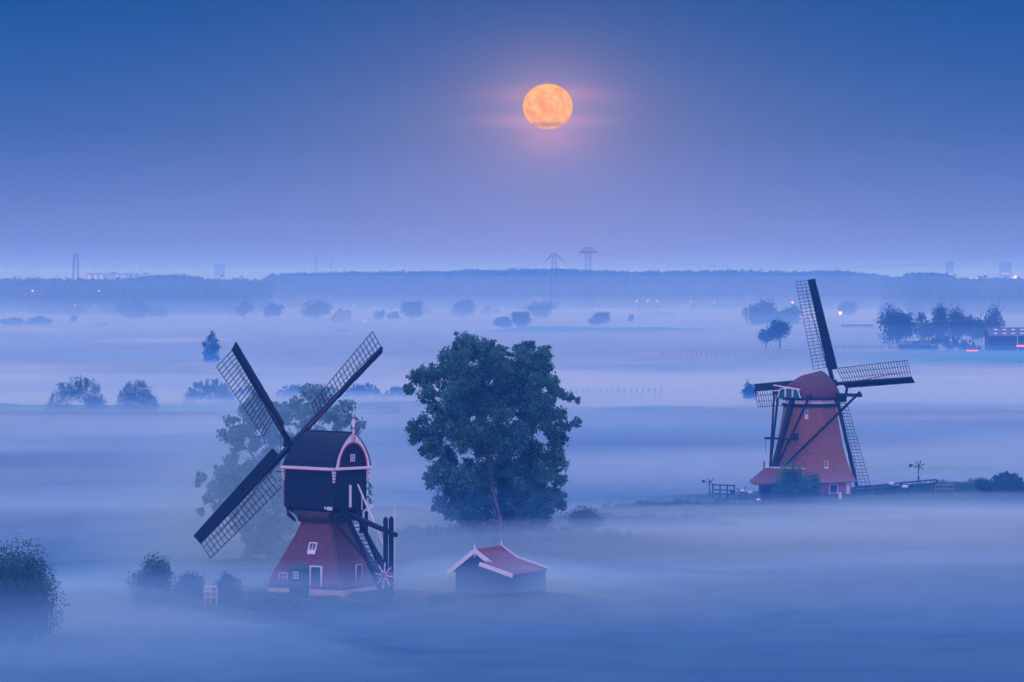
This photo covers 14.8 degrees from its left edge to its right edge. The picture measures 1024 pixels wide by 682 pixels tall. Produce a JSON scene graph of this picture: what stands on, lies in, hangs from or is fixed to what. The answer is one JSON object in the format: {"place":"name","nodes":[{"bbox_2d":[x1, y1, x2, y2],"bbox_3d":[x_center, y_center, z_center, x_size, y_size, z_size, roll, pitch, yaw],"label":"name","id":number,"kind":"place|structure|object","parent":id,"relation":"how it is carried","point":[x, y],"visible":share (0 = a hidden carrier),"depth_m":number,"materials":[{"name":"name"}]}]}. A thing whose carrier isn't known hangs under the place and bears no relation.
{"place":"outdoors","nodes":[
{"label":"outdoors","id":0,"kind":"place"},
{"bbox_2d":[87,273,139,280],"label":"apartment block","id":1,"kind":"structure","parent":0,"point":[110,276],"depth_m":4599.37,"materials":[{"name":"concrete"}]},
{"bbox_2d":[214,265,224,279],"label":"tower block","id":2,"kind":"structure","parent":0,"point":[219,270],"depth_m":7998.77,"materials":[{"name":"concrete"}]},
{"bbox_2d":[0,296,1023,681],"bbox_3d":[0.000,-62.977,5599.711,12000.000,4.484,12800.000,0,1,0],"label":"ground","id":3,"kind":"structure","parent":0,"point":[98,508],"depth_m":453.65,"materials":[{"name":"green plant"}]},
{"bbox_2d":[0,316,24,326],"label":"field tree","id":4,"kind":"object","parent":3,"relation":"on","point":[14,321],"visible":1,"depth_m":2311.14,"materials":[{"name":"plant"}]},
{"bbox_2d":[0,529,69,644],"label":"bush","id":5,"kind":"object","parent":3,"relation":"on","point":[24,598],"visible":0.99,"depth_m":313.97,"materials":[{"name":"green plant"}]},
{"bbox_2d":[21,316,52,326],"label":"field tree","id":6,"kind":"object","parent":3,"relation":"on","point":[40,321],"visible":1,"depth_m":2311.54,"materials":[{"name":"plant"}]},
{"bbox_2d":[70,315,77,324],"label":"tree","id":7,"kind":"object","parent":3,"relation":"on","point":[73,319],"visible":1,"depth_m":2416.33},
{"bbox_2d":[67,253,84,319],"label":"pylon","id":8,"kind":"object","parent":3,"relation":"on","point":[77,286],"visible":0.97,"depth_m":2699.49,"materials":[{"name":"metal"}]},
{"bbox_2d":[83,305,101,317],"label":"farmhouse","id":9,"kind":"object","parent":3,"relation":"on","point":[92,311],"visible":1,"depth_m":2846.69,"materials":[{"name":"concrete"}]},
{"bbox_2d":[93,323,107,326],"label":"field tree","id":10,"kind":"object","parent":3,"relation":"on","point":[100,324],"visible":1,"depth_m":2312.76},
{"bbox_2d":[113,299,130,320],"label":"tree","id":11,"kind":"object","parent":3,"relation":"on","point":[122,306],"visible":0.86,"depth_m":2651.28,"materials":[{"name":"plant"}]},
{"bbox_2d":[124,299,154,321],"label":"tree","id":12,"kind":"object","parent":3,"relation":"on","point":[138,309],"visible":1,"depth_m":2588.38,"materials":[{"name":"plant"}]},
{"bbox_2d":[0,274,279,314],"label":"woodland","id":13,"kind":"object","parent":3,"relation":"on","point":[15,293],"visible":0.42,"depth_m":3059.66,"materials":[{"name":"plant"}]},
{"bbox_2d":[28,283,256,316],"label":"woodland","id":14,"kind":"object","parent":3,"relation":"on","point":[212,301],"visible":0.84,"depth_m":2907.36,"materials":[{"name":"plant"}]},
{"bbox_2d":[124,551,175,609],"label":"bush","id":15,"kind":"object","parent":3,"relation":"on","point":[152,588],"visible":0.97,"depth_m":341.80,"materials":[{"name":"green plant"}]},
{"bbox_2d":[150,306,171,320],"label":"tree","id":16,"kind":"object","parent":3,"relation":"on","point":[161,311],"visible":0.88,"depth_m":2650.60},
{"bbox_2d":[135,273,194,277],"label":"woodland","id":17,"kind":"object","parent":3,"relation":"on","point":[169,275],"depth_m":3412.96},
{"bbox_2d":[171,569,207,602],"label":"bush","id":18,"kind":"object","parent":3,"relation":"on","point":[190,588],"visible":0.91,"depth_m":344.76,"materials":[{"name":"green plant"}]},
{"bbox_2d":[0,403,401,414],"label":"dike","id":19,"kind":"structure","parent":3,"relation":"on","point":[12,409],"depth_m":834.95,"materials":[{"name":"green plant"}]},
{"bbox_2d":[42,374,108,414],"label":"bush","id":20,"kind":"object","parent":19,"relation":"on","point":[94,400],"visible":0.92,"depth_m":834.06,"materials":[{"name":"green plant"}]},
{"bbox_2d":[113,380,159,413],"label":"bush","id":21,"kind":"object","parent":19,"relation":"on","point":[137,396],"visible":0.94,"depth_m":834.34,"materials":[{"name":"green plant"}]},
{"bbox_2d":[181,378,237,404],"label":"bush","id":22,"kind":"object","parent":3,"relation":"on","point":[222,394],"visible":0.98,"depth_m":898.99,"materials":[{"name":"green plant"}]},
{"bbox_2d":[204,585,216,605],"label":"gate","id":23,"kind":"structure","parent":3,"relation":"on","point":[210,591],"depth_m":339.87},
{"bbox_2d":[202,331,221,365],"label":"conifer tree","id":24,"kind":"object","parent":3,"relation":"on","point":[213,348],"visible":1,"depth_m":1289.91,"materials":[{"name":"plant"}]},
{"bbox_2d":[209,571,246,600],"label":"bush","id":25,"kind":"object","parent":3,"relation":"on","point":[227,585],"visible":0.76,"depth_m":344.92,"materials":[{"name":"green plant"}]},
{"bbox_2d":[233,301,254,321],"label":"tree","id":26,"kind":"object","parent":3,"relation":"on","point":[244,308],"visible":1,"depth_m":2587.44,"materials":[{"name":"plant"}]},
{"bbox_2d":[233,386,255,397],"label":"bush","id":27,"kind":"object","parent":3,"relation":"on","point":[240,392],"visible":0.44,"depth_m":949.03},
{"bbox_2d":[263,301,285,321],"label":"tree","id":28,"kind":"object","parent":3,"relation":"on","point":[274,309],"visible":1,"depth_m":2557.22,"materials":[{"name":"plant"}]},
{"bbox_2d":[194,382,366,560],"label":"willow","id":29,"kind":"object","parent":3,"relation":"on","point":[265,537],"visible":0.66,"depth_m":389.91,"materials":[{"name":"green plant"}]},
{"bbox_2d":[274,384,309,399],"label":"bush","id":30,"kind":"object","parent":3,"relation":"on","point":[287,392],"visible":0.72,"depth_m":938.92,"materials":[{"name":"green plant"}]},
{"bbox_2d":[193,331,397,598],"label":"windmill","id":31,"kind":"object","parent":3,"relation":"on","point":[325,503],"visible":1,"depth_m":348.28,"materials":[{"name":"wood"}]},
{"bbox_2d":[279,572,287,578],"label":"window","id":32,"kind":"structure","parent":31,"relation":"in","point":[283,574],"depth_m":348.10,"materials":[{"name":"white glass"}]},
{"bbox_2d":[307,542,317,553],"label":"window","id":33,"kind":"structure","parent":31,"relation":"in","point":[312,546],"depth_m":347.85,"materials":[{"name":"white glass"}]},
{"bbox_2d":[309,565,322,590],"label":"door","id":34,"kind":"structure","parent":31,"relation":"in","point":[315,572],"depth_m":346.41,"materials":[{"name":"wood"}]},
{"bbox_2d":[350,454,354,460],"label":"window","id":35,"kind":"structure","parent":31,"relation":"in","point":[352,456],"depth_m":347.85,"materials":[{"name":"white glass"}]},
{"bbox_2d":[355,564,361,580],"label":"window","id":36,"kind":"structure","parent":31,"relation":"in","point":[358,567],"depth_m":347.93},
{"bbox_2d":[298,298,334,321],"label":"tree","id":37,"kind":"object","parent":3,"relation":"on","point":[318,308],"visible":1,"depth_m":2587.85,"materials":[{"name":"plant"}]},
{"bbox_2d":[323,386,342,397],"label":"bush","id":38,"kind":"object","parent":3,"relation":"on","point":[332,391],"visible":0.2,"depth_m":949.36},
{"bbox_2d":[330,309,351,323],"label":"farmhouse","id":39,"kind":"object","parent":3,"relation":"on","point":[340,316],"visible":1,"depth_m":2444.52,"materials":[{"name":"concrete"}]},
{"bbox_2d":[263,597,420,601],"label":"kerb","id":40,"kind":"structure","parent":3,"relation":"on","point":[293,599],"depth_m":341.63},
{"bbox_2d":[336,329,348,332],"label":"field tree","id":41,"kind":"object","parent":3,"relation":"on","point":[341,331],"visible":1,"depth_m":2050.70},
{"bbox_2d":[342,383,382,399],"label":"bush","id":42,"kind":"object","parent":3,"relation":"on","point":[358,391],"visible":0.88,"depth_m":939.08,"materials":[{"name":"green plant"}]},
{"bbox_2d":[373,309,385,321],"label":"tree","id":43,"kind":"object","parent":3,"relation":"on","point":[379,315],"visible":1,"depth_m":2588.88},
{"bbox_2d":[386,311,400,318],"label":"field tree","id":44,"kind":"object","parent":3,"relation":"on","point":[393,315],"visible":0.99,"depth_m":2588.23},
{"bbox_2d":[382,386,419,399],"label":"bush","id":45,"kind":"object","parent":3,"relation":"on","point":[394,391],"visible":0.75,"depth_m":938.10,"materials":[{"name":"green plant"}]},
{"bbox_2d":[400,300,425,321],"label":"tree","id":46,"kind":"object","parent":3,"relation":"on","point":[412,309],"visible":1,"depth_m":2586.86,"materials":[{"name":"plant"}]},
{"bbox_2d":[421,301,433,316],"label":"farmhouse","id":47,"kind":"object","parent":3,"relation":"on","point":[429,310],"visible":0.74,"depth_m":2894.03,"materials":[{"name":"concrete"}]},
{"bbox_2d":[446,297,479,319],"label":"tree","id":48,"kind":"object","parent":3,"relation":"on","point":[463,307],"visible":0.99,"depth_m":2717.19,"materials":[{"name":"plant"}]},
{"bbox_2d":[480,305,500,315],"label":"farmhouse","id":49,"kind":"object","parent":3,"relation":"on","point":[490,310],"visible":0.99,"depth_m":2946.73,"materials":[{"name":"concrete"}]},
{"bbox_2d":[402,331,582,535],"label":"poplar","id":50,"kind":"object","parent":3,"relation":"on","point":[523,495],"visible":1,"depth_m":424.82,"materials":[{"name":"green plant"}]},
{"bbox_2d":[446,540,548,596],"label":"boathouse","id":51,"kind":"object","parent":3,"relation":"on","point":[501,570],"visible":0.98,"depth_m":345.67,"materials":[{"name":"red tile"}]},
{"bbox_2d":[472,575,485,594],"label":"door","id":52,"kind":"structure","parent":51,"relation":"in","point":[478,582],"depth_m":345.52,"materials":[{"name":"wood"}]},
{"bbox_2d":[490,316,513,328],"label":"tree","id":53,"kind":"object","parent":3,"relation":"on","point":[504,322],"visible":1,"depth_m":2173.67,"materials":[{"name":"plant"}]},
{"bbox_2d":[510,311,532,326],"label":"tree","id":54,"kind":"object","parent":3,"relation":"on","point":[518,318],"visible":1,"depth_m":2173.33,"materials":[{"name":"plant"}]},
{"bbox_2d":[530,296,542,314],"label":"farmhouse","id":55,"kind":"object","parent":3,"relation":"on","point":[536,299],"visible":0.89,"depth_m":3045.40,"materials":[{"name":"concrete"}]},
{"bbox_2d":[521,302,555,320],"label":"tree","id":56,"kind":"object","parent":3,"relation":"on","point":[543,308],"visible":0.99,"depth_m":2651.47,"materials":[{"name":"plant"}]},
{"bbox_2d":[545,253,562,321],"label":"pylon","id":57,"kind":"object","parent":3,"relation":"on","point":[551,285],"visible":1,"depth_m":2599.23,"materials":[{"name":"metal"}]},
{"bbox_2d":[262,268,893,310],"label":"woodland","id":58,"kind":"object","parent":3,"relation":"on","point":[706,289],"visible":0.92,"depth_m":3430.18,"materials":[{"name":"plant"}]},
{"bbox_2d":[564,505,606,530],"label":"bush","id":59,"kind":"object","parent":3,"relation":"on","point":[587,518],"visible":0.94,"depth_m":437.72,"materials":[{"name":"green plant"}]},
{"bbox_2d":[579,247,596,318],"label":"pylon","id":60,"kind":"object","parent":3,"relation":"on","point":[586,252],"visible":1,"depth_m":2748.77,"materials":[{"name":"metal"}]},
{"bbox_2d":[588,311,611,327],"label":"tree","id":61,"kind":"object","parent":3,"relation":"on","point":[599,317],"visible":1,"depth_m":2264.03,"materials":[{"name":"plant"}]},
{"bbox_2d":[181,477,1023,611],"bbox_3d":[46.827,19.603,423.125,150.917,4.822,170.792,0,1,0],"label":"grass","id":62,"kind":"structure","parent":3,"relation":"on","point":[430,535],"depth_m":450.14,"materials":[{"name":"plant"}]},
{"bbox_2d":[474,327,756,333],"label":"dike","id":63,"kind":"structure","parent":3,"relation":"on","point":[591,330],"depth_m":2051.99,"materials":[{"name":"green plant"}]},
{"bbox_2d":[570,388,660,394],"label":"post row","id":64,"kind":"object","parent":3,"relation":"on","point":[618,391],"visible":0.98,"depth_m":960.23,"materials":[{"name":"brown wood"}]},
{"bbox_2d":[628,314,633,324],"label":"tree","id":65,"kind":"object","parent":3,"relation":"on","point":[631,318],"visible":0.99,"depth_m":2416.30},
{"bbox_2d":[564,405,738,413],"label":"dike","id":66,"kind":"structure","parent":3,"relation":"on","point":[650,409],"depth_m":845.26,"materials":[{"name":"green plant"}]},
{"bbox_2d":[702,479,712,498],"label":"pump mill","id":67,"kind":"object","parent":3,"relation":"on","point":[704,481],"visible":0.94,"depth_m":497.32,"materials":[{"name":"metal"}]},
{"bbox_2d":[712,484,734,500],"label":"fence","id":68,"kind":"object","parent":3,"relation":"on","point":[720,490],"visible":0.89,"depth_m":494.48,"materials":[{"name":"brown wood"}]},
{"bbox_2d":[730,486,747,502],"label":"pump mill","id":69,"kind":"object","parent":3,"relation":"on","point":[741,500],"visible":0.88,"depth_m":492.32,"materials":[{"name":"metal"}]},
{"bbox_2d":[671,349,810,356],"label":"fence","id":70,"kind":"object","parent":3,"relation":"on","point":[768,351],"visible":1,"depth_m":1358.33,"materials":[{"name":"wood"}]},
{"bbox_2d":[741,296,749,330],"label":"street lamp","id":71,"kind":"object","parent":3,"relation":"on","point":[748,310],"visible":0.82,"depth_m":2099.82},
{"bbox_2d":[740,380,757,404],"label":"young tree","id":72,"kind":"object","parent":3,"relation":"on","point":[748,391],"visible":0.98,"depth_m":900.02,"materials":[{"name":"plant"}]},
{"bbox_2d":[741,304,771,327],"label":"oak tree","id":73,"kind":"object","parent":3,"relation":"on","point":[754,319],"visible":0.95,"depth_m":2261.66,"materials":[{"name":"plant"}]},
{"bbox_2d":[756,328,772,352],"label":"young tree","id":74,"kind":"object","parent":3,"relation":"on","point":[762,336],"visible":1,"depth_m":1499.83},
{"bbox_2d":[746,297,783,325],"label":"oak tree","id":75,"kind":"object","parent":3,"relation":"on","point":[765,305],"visible":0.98,"depth_m":2263.59,"materials":[{"name":"plant"}]},
{"bbox_2d":[750,460,807,506],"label":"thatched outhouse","id":76,"kind":"structure","parent":3,"relation":"on","point":[763,479],"depth_m":488.65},
{"bbox_2d":[765,318,793,352],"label":"young tree","id":77,"kind":"object","parent":3,"relation":"on","point":[776,329],"visible":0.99,"depth_m":1488.31,"materials":[{"name":"plant"}]},
{"bbox_2d":[772,303,802,327],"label":"oak tree","id":78,"kind":"object","parent":3,"relation":"on","point":[789,315],"visible":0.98,"depth_m":2263.46,"materials":[{"name":"plant"}]},
{"bbox_2d":[769,458,820,509],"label":"bush","id":79,"kind":"object","parent":3,"relation":"on","point":[793,488],"visible":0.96,"depth_m":483.67,"materials":[{"name":"green plant"}]},
{"bbox_2d":[806,469,821,509],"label":"bush","id":80,"kind":"object","parent":3,"relation":"on","point":[817,481],"visible":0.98,"depth_m":486.04,"materials":[{"name":"green plant"}]},
{"bbox_2d":[754,279,914,495],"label":"windmill","id":81,"kind":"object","parent":3,"relation":"on","point":[809,432],"visible":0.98,"depth_m":499.33,"materials":[{"name":"brick"}]},
{"bbox_2d":[829,483,837,493],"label":"window","id":82,"kind":"structure","parent":81,"relation":"in","point":[832,487],"depth_m":497.78,"materials":[{"name":"white glass"}]},
{"bbox_2d":[846,482,849,493],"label":"side door","id":83,"kind":"structure","parent":81,"relation":"in","point":[847,483],"depth_m":499.73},
{"bbox_2d":[837,300,857,318],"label":"tree","id":84,"kind":"object","parent":3,"relation":"on","point":[847,307],"visible":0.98,"depth_m":2786.14,"materials":[{"name":"plant"}]},
{"bbox_2d":[878,301,898,315],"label":"tree","id":85,"kind":"object","parent":3,"relation":"on","point":[882,307],"visible":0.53,"depth_m":2786.87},
{"bbox_2d":[854,479,936,494],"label":"fence","id":86,"kind":"object","parent":3,"relation":"on","point":[912,482],"visible":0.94,"depth_m":501.86,"materials":[{"name":"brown wood"}]},
{"bbox_2d":[874,303,922,349],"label":"lime tree","id":87,"kind":"object","parent":3,"relation":"on","point":[898,324],"visible":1,"depth_m":1574.41,"materials":[{"name":"plant"}]},
{"bbox_2d":[843,345,984,349],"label":"fence","id":88,"kind":"object","parent":3,"relation":"on","point":[866,347],"visible":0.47,"depth_m":1533.19,"materials":[{"name":"brown wood"}]},
{"bbox_2d":[905,301,925,315],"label":"tree","id":89,"kind":"object","parent":3,"relation":"on","point":[913,307],"visible":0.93,"depth_m":2785.81,"materials":[{"name":"plant"}]},
{"bbox_2d":[909,460,924,482],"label":"pump mill","id":90,"kind":"object","parent":3,"relation":"on","point":[912,465],"visible":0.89,"depth_m":508.28,"materials":[{"name":"metal"}]},
{"bbox_2d":[915,310,938,340],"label":"lime tree","id":91,"kind":"object","parent":3,"relation":"on","point":[924,331],"visible":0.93,"depth_m":1622.32,"materials":[{"name":"plant"}]},
{"bbox_2d":[856,466,1001,474],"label":"dike","id":92,"kind":"structure","parent":3,"relation":"on","point":[940,470],"depth_m":583.55,"materials":[{"name":"green plant"}]},
{"bbox_2d":[922,298,953,347],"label":"poplar","id":93,"kind":"object","parent":3,"relation":"on","point":[941,322],"visible":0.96,"depth_m":1622.30,"materials":[{"name":"plant"}]},
{"bbox_2d":[936,483,953,492],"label":"fence","id":94,"kind":"object","parent":3,"relation":"on","point":[950,484],"visible":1,"depth_m":500.30,"materials":[{"name":"wood"}]},
{"bbox_2d":[878,272,1023,316],"bbox_3d":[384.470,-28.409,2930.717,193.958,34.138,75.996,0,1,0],"label":"woodland","id":95,"kind":"object","parent":3,"relation":"on","point":[1009,298],"visible":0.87,"depth_m":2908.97,"materials":[{"name":"plant"}]},
{"bbox_2d":[948,302,965,347],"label":"poplar","id":96,"kind":"object","parent":3,"relation":"on","point":[954,314],"visible":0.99,"depth_m":1634.77,"materials":[{"name":"plant"}]},
{"bbox_2d":[943,296,970,314],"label":"tree","id":97,"kind":"object","parent":3,"relation":"on","point":[954,303],"visible":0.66,"depth_m":2787.87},
{"bbox_2d":[965,349,977,352],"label":"car","id":98,"kind":"object","parent":3,"relation":"on","point":[971,350],"visible":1,"depth_m":1404.35,"materials":[{"name":"metal"}]},
{"bbox_2d":[951,311,992,344],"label":"lime tree","id":99,"kind":"object","parent":3,"relation":"on","point":[974,329],"visible":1,"depth_m":1632.83,"materials":[{"name":"plant"}]},
{"bbox_2d":[972,477,992,493],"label":"bush","id":100,"kind":"object","parent":3,"relation":"on","point":[981,484],"visible":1,"depth_m":495.86,"materials":[{"name":"green plant"}]},
{"bbox_2d":[982,302,1005,327],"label":"poplar","id":101,"kind":"object","parent":3,"relation":"on","point":[996,323],"visible":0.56,"depth_m":1684.93,"materials":[{"name":"plant"}]},
{"bbox_2d":[983,328,1023,349],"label":"barn","id":102,"kind":"structure","parent":3,"relation":"on","point":[1003,338],"depth_m":1470.73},
{"bbox_2d":[985,470,1023,494],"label":"bush","id":103,"kind":"object","parent":3,"relation":"on","point":[1003,480],"visible":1,"depth_m":493.40,"materials":[{"name":"green plant"}]},
{"bbox_2d":[523,84,572,128],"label":"moon","id":104,"kind":"object","parent":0,"point":[547,106],"visible":1,"depth_m":29841.22,"materials":[{"name":"orange"}]},
{"bbox_2d":[83,251,1022,291],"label":"power line","id":105,"kind":"object","parent":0,"point":[486,275],"visible":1,"depth_m":2663.22,"materials":[{"name":"metal"}]},
{"bbox_2d":[682,350,1023,367],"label":"field","id":106,"kind":"structure","parent":0,"point":[978,359],"depth_m":1353.23,"materials":[{"name":"green plant"}]},
{"bbox_2d":[898,341,931,350],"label":"shed","id":107,"kind":"structure","parent":106,"relation":"on","point":[923,346],"depth_m":1500.24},
{"bbox_2d":[896,335,984,351],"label":"bush","id":108,"kind":"object","parent":106,"relation":"on","point":[956,343],"visible":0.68,"depth_m":1499.02,"materials":[{"name":"plant"}]},
{"bbox_2d":[840,323,873,330],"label":"barn","id":109,"kind":"structure","parent":0,"point":[857,326],"depth_m":2150.16,"materials":[{"name":"grey"}]},
{"bbox_2d":[945,262,953,275],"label":"tower block","id":110,"kind":"structure","parent":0,"point":[949,268],"depth_m":7198.81,"materials":[{"name":"concrete"}]},
{"bbox_2d":[999,263,1010,278],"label":"tower block","id":111,"kind":"structure","parent":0,"point":[1004,269],"depth_m":7198.86,"materials":[{"name":"concrete"}]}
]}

